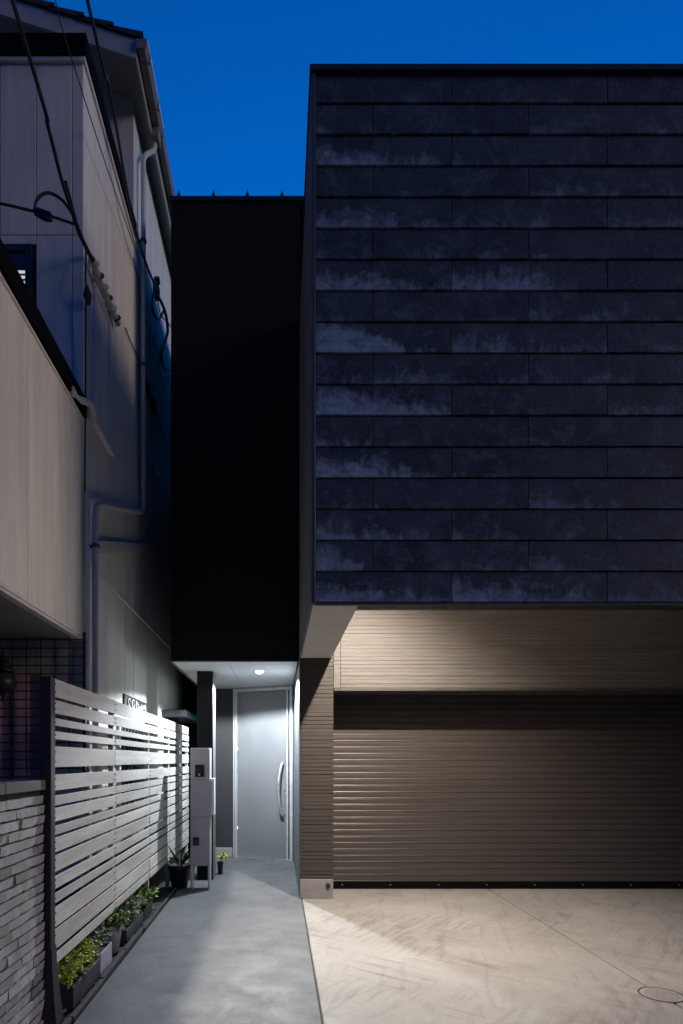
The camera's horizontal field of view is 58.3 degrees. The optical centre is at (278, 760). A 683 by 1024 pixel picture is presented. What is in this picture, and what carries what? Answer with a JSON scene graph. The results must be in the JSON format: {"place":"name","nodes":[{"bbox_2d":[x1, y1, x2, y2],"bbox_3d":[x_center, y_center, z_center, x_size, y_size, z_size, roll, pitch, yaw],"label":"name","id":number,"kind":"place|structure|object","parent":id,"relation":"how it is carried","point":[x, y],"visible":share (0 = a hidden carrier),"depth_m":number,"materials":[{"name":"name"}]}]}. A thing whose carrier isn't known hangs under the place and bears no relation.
{"place":"outdoors","nodes":[
{"label":"outdoors","id":0,"kind":"place"},
{"bbox_2d":[0,675,50,843],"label":"hanging cloth","id":1,"kind":"object","parent":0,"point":[21,729],"visible":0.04,"depth_m":4.92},
{"bbox_2d":[57,848,195,950],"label":"ground","id":2,"kind":"structure","parent":0,"point":[68,939],"depth_m":8.42,"materials":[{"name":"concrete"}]},
{"bbox_2d":[0,0,196,937],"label":"white house","id":3,"kind":"structure","parent":2,"relation":"on","point":[104,583],"depth_m":5.07,"materials":[{"name":"white paint"}]},
{"bbox_2d":[4,244,31,295],"bbox_3d":[-2.487,-3.705,4.979,0.927,1.030,0.025,0,0,0],"label":"window","id":4,"kind":"structure","parent":3,"relation":"in","point":[20,254],"depth_m":4.97,"materials":[{"name":"glass"}]},
{"bbox_2d":[0,202,73,225],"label":"service cable","id":5,"kind":"object","parent":3,"relation":"attached to","point":[32,211],"visible":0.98,"depth_m":4.60,"materials":[{"name":"black rubber"}]},
{"bbox_2d":[33,207,52,222],"bbox_3d":[-1.783,-4.127,4.600,0.150,0.107,0.042,0,0,0],"label":"cable connector","id":6,"kind":"object","parent":5,"relation":"attached to","point":[43,214],"visible":1,"depth_m":4.59,"materials":[{"name":"black plastic"}]},
{"bbox_2d":[0,632,85,777],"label":"wire trellis","id":7,"kind":"object","parent":3,"relation":"hanging from","point":[69,682],"visible":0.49,"depth_m":4.85,"materials":[{"name":"black metal"}]},
{"bbox_2d":[0,651,16,702],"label":"wall lantern","id":8,"kind":"object","parent":7,"relation":"attached to","point":[8,682],"depth_m":4.68,"materials":[{"name":"black paint"}]},
{"bbox_2d":[10,0,86,246],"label":"service cable","id":9,"kind":"object","parent":3,"relation":"attached to","point":[25,43],"visible":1,"depth_m":3.96,"materials":[{"name":"black rubber"}]},
{"bbox_2d":[33,191,74,224],"bbox_3d":[-1.706,-4.235,4.646,0.318,0.171,0.053,0,0,-20],"label":"service cable","id":10,"kind":"object","parent":9,"relation":"attached to","point":[44,193],"visible":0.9,"depth_m":4.61,"materials":[{"name":"black rubber"}]},
{"bbox_2d":[64,180,94,261],"bbox_3d":[-1.563,-4.159,4.719,0.077,0.118,0.602,0,0,2],"label":"service cable","id":11,"kind":"object","parent":3,"relation":"attached to","point":[90,256],"visible":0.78,"depth_m":4.77,"materials":[{"name":"black rubber"}]},
{"bbox_2d":[84,249,86,536],"bbox_3d":[-1.557,-2.801,4.909,0.029,2.618,0.081,0,0,-24],"label":"drainpipe","id":12,"kind":"object","parent":3,"relation":"attached to","point":[85,381],"visible":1,"depth_m":4.92,"materials":[{"name":"grey plastic"}]},
{"bbox_2d":[83,285,91,305],"bbox_3d":[-1.552,-3.767,4.929,0.062,0.132,0.072,0,0,-26],"label":"wire anchor","id":13,"kind":"object","parent":3,"relation":"attached to","point":[87,293],"visible":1,"depth_m":4.91,"materials":[{"name":"black plastic"}]},
{"bbox_2d":[55,0,142,270],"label":"service cable","id":14,"kind":"object","parent":3,"relation":"attached to","point":[92,124],"visible":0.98,"depth_m":4.86,"materials":[{"name":"black rubber"}]},
{"bbox_2d":[86,0,154,283],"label":"service cable","id":15,"kind":"object","parent":3,"relation":"attached to","point":[105,75],"visible":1,"depth_m":5.53,"materials":[{"name":"black rubber"}]},
{"bbox_2d":[117,726,143,806],"bbox_3d":[-1.571,0.060,6.650,0.058,0.880,1.300,0,0,0],"label":"window","id":16,"kind":"structure","parent":3,"relation":"in","point":[135,766],"depth_m":6.38,"materials":[{"name":"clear glass"}]},
{"bbox_2d":[123,694,146,711],"bbox_3d":[-1.582,-0.600,6.750,0.034,0.170,1.040,0,0,0],"label":"scroll sign","id":17,"kind":"object","parent":3,"relation":"attached to","point":[128,700],"visible":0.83,"depth_m":6.66,"materials":[{"name":"metal"}]},
{"bbox_2d":[133,257,158,353],"bbox_3d":[-1.581,-5.362,7.351,0.014,0.261,1.439,0,0,0],"label":"service cable","id":18,"kind":"object","parent":3,"relation":"attached to","point":[140,301],"visible":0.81,"depth_m":6.92,"materials":[{"name":"black rubber"}]},
{"bbox_2d":[125,327,168,449],"bbox_3d":[-1.580,-4.490,7.490,0.014,0.092,2.473,0,0,0],"label":"service cable","id":19,"kind":"object","parent":3,"relation":"attached to","point":[150,395],"visible":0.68,"depth_m":6.85,"materials":[{"name":"black rubber"}]},
{"bbox_2d":[150,394,155,413],"bbox_3d":[-1.570,-4.440,7.571,0.076,0.142,0.213,0,0,0],"label":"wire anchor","id":20,"kind":"object","parent":3,"relation":"attached to","point":[152,404],"visible":1,"depth_m":7.55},
{"bbox_2d":[153,276,159,300],"bbox_3d":[-1.495,-5.772,7.443,0.100,0.217,0.200,0,0,0],"label":"cable clamp","id":21,"kind":"object","parent":3,"relation":"attached to","point":[156,288],"visible":0.93,"depth_m":7.41,"materials":[{"name":"black plastic"}]},
{"bbox_2d":[159,298,170,372],"bbox_3d":[-1.474,-5.422,7.831,0.063,0.864,0.673,0,0,2],"label":"service cable","id":22,"kind":"object","parent":21,"relation":"hanging from","point":[165,338],"visible":0.95,"depth_m":7.81,"materials":[{"name":"black rubber"}]},
{"bbox_2d":[151,290,164,320],"bbox_3d":[-1.492,-5.604,7.550,0.035,0.529,0.738,0,0,1],"label":"service cable","id":23,"kind":"object","parent":22,"relation":"hanging from","point":[153,311],"visible":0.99,"depth_m":7.28,"materials":[{"name":"black rubber"}]},
{"bbox_2d":[164,718,178,835],"bbox_3d":[-1.581,0.400,9.000,0.033,2.000,1.120,0,0,0],"label":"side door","id":24,"kind":"structure","parent":3,"relation":"in","point":[170,751],"depth_m":9.12,"materials":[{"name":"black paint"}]},
{"bbox_2d":[59,856,189,1019],"bbox_3d":[-1.393,1.516,4.050,0.415,0.108,10.500,0,0,0],"label":"planting strip","id":25,"kind":"object","parent":2,"relation":"on","point":[157,878],"visible":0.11,"depth_m":6.72,"materials":[{"name":"soil"}]},
{"bbox_2d":[0,780,45,1023],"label":"garden wall","id":26,"kind":"structure","parent":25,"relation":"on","point":[22,953],"depth_m":3.01,"materials":[{"name":"grey brick"}]},
{"bbox_2d":[57,937,102,1008],"bbox_3d":[-1.302,1.306,3.795,0.340,0.289,0.612,0,0,0],"label":"sedum trough","id":27,"kind":"object","parent":25,"relation":"on","point":[78,974],"visible":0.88,"depth_m":3.72,"materials":[{"name":"plant"}]},
{"bbox_2d":[78,921,112,975],"bbox_3d":[-1.274,1.293,4.210,0.220,0.315,0.335,0,0,0],"label":"ivy trough","id":28,"kind":"object","parent":25,"relation":"on","point":[105,953],"visible":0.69,"depth_m":4.22,"materials":[{"name":"plastic"}]},
{"bbox_2d":[63,907,156,1013],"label":"pebbles","id":29,"kind":"object","parent":25,"relation":"on","point":[64,1010],"visible":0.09,"depth_m":4.69,"materials":[{"name":"grey gravel"}]},
{"bbox_2d":[40,676,188,1023],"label":"slat fence","id":30,"kind":"object","parent":25,"relation":"on","point":[52,756],"visible":0.99,"depth_m":4.19,"materials":[{"name":"white wood"}]},
{"bbox_2d":[100,907,131,953],"bbox_3d":[-1.248,1.270,4.583,0.304,0.360,0.221,0,0,-24],"label":"potted plant","id":31,"kind":"object","parent":25,"relation":"on","point":[115,927],"visible":0.71,"depth_m":4.55,"materials":[{"name":"green plant"}]},
{"bbox_2d":[104,894,146,942],"bbox_3d":[-1.293,1.298,5.082,0.314,0.305,0.687,0,0,0],"label":"herb trough","id":32,"kind":"object","parent":25,"relation":"on","point":[130,905],"visible":0.62,"depth_m":5.08,"materials":[{"name":"plant"}]},
{"bbox_2d":[126,884,158,919],"bbox_3d":[-1.298,1.303,5.657,0.331,0.295,0.433,0,0,0],"label":"lettuce trough","id":33,"kind":"object","parent":25,"relation":"on","point":[147,895],"visible":0.54,"depth_m":5.63,"materials":[{"name":"plant"}]},
{"bbox_2d":[62,868,190,1023],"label":"path kerb","id":34,"kind":"structure","parent":2,"relation":"on","point":[72,1018],"depth_m":4.32,"materials":[{"name":"concrete"}]},
{"bbox_2d":[182,673,196,847],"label":"screen wall","id":35,"kind":"structure","parent":2,"relation":"on","point":[189,695],"depth_m":10.00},
{"bbox_2d":[169,64,682,898],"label":"dark house","id":36,"kind":"structure","parent":2,"relation":"on","point":[427,480],"depth_m":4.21,"materials":[{"name":"black paint"}]},
{"bbox_2d":[233,686,293,860],"bbox_3d":[-0.243,0.190,8.951,0.962,2.520,0.228,0,0,22],"label":"door","id":37,"kind":"structure","parent":36,"relation":"in","point":[263,718],"depth_m":8.97,"materials":[{"name":"grey metal"}]},
{"bbox_2d":[302,889,680,1023],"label":"joint filler","id":38,"kind":"object","parent":2,"relation":"on","point":[314,971],"depth_m":4.37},
{"bbox_2d":[74,856,321,1023],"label":"entrance path","id":39,"kind":"structure","parent":0,"point":[231,946],"depth_m":4.38,"materials":[{"name":"concrete"}]},
{"bbox_2d":[166,844,190,888],"bbox_3d":[-1.137,1.179,6.929,0.529,0.543,0.408,0,0,-33],"label":"spiky plant","id":40,"kind":"object","parent":39,"relation":"on","point":[179,874],"visible":0.95,"depth_m":6.87,"materials":[{"name":"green plant"}]},
{"bbox_2d":[190,748,214,889],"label":"letterbox tower","id":41,"kind":"structure","parent":39,"relation":"on","point":[202,796],"depth_m":6.78,"materials":[{"name":"grey metal"}]},
{"bbox_2d":[216,850,227,874],"bbox_3d":[-0.719,1.295,7.721,0.143,0.310,0.195,0,0,20],"label":"plant","id":42,"kind":"object","parent":39,"relation":"on","point":[220,867],"visible":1,"depth_m":7.71,"materials":[{"name":"green plant"}]},
{"bbox_2d":[44,0,682,195],"label":"sky","id":43,"kind":"structure","parent":0,"point":[232,76],"materials":[{"name":"blue"}]},
{"bbox_2d":[302,889,682,1023],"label":"driveway","id":44,"kind":"structure","parent":0,"point":[433,956],"depth_m":4.25,"materials":[{"name":"concrete"}]},
{"bbox_2d":[637,987,682,1004],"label":"inspection cover","id":45,"kind":"object","parent":44,"relation":"in","point":[663,995],"visible":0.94,"depth_m":3.75,"materials":[{"name":"metal"}]},
{"bbox_2d":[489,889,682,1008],"bbox_3d":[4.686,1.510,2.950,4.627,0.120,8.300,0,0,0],"label":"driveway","id":46,"kind":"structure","parent":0,"point":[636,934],"depth_m":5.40,"materials":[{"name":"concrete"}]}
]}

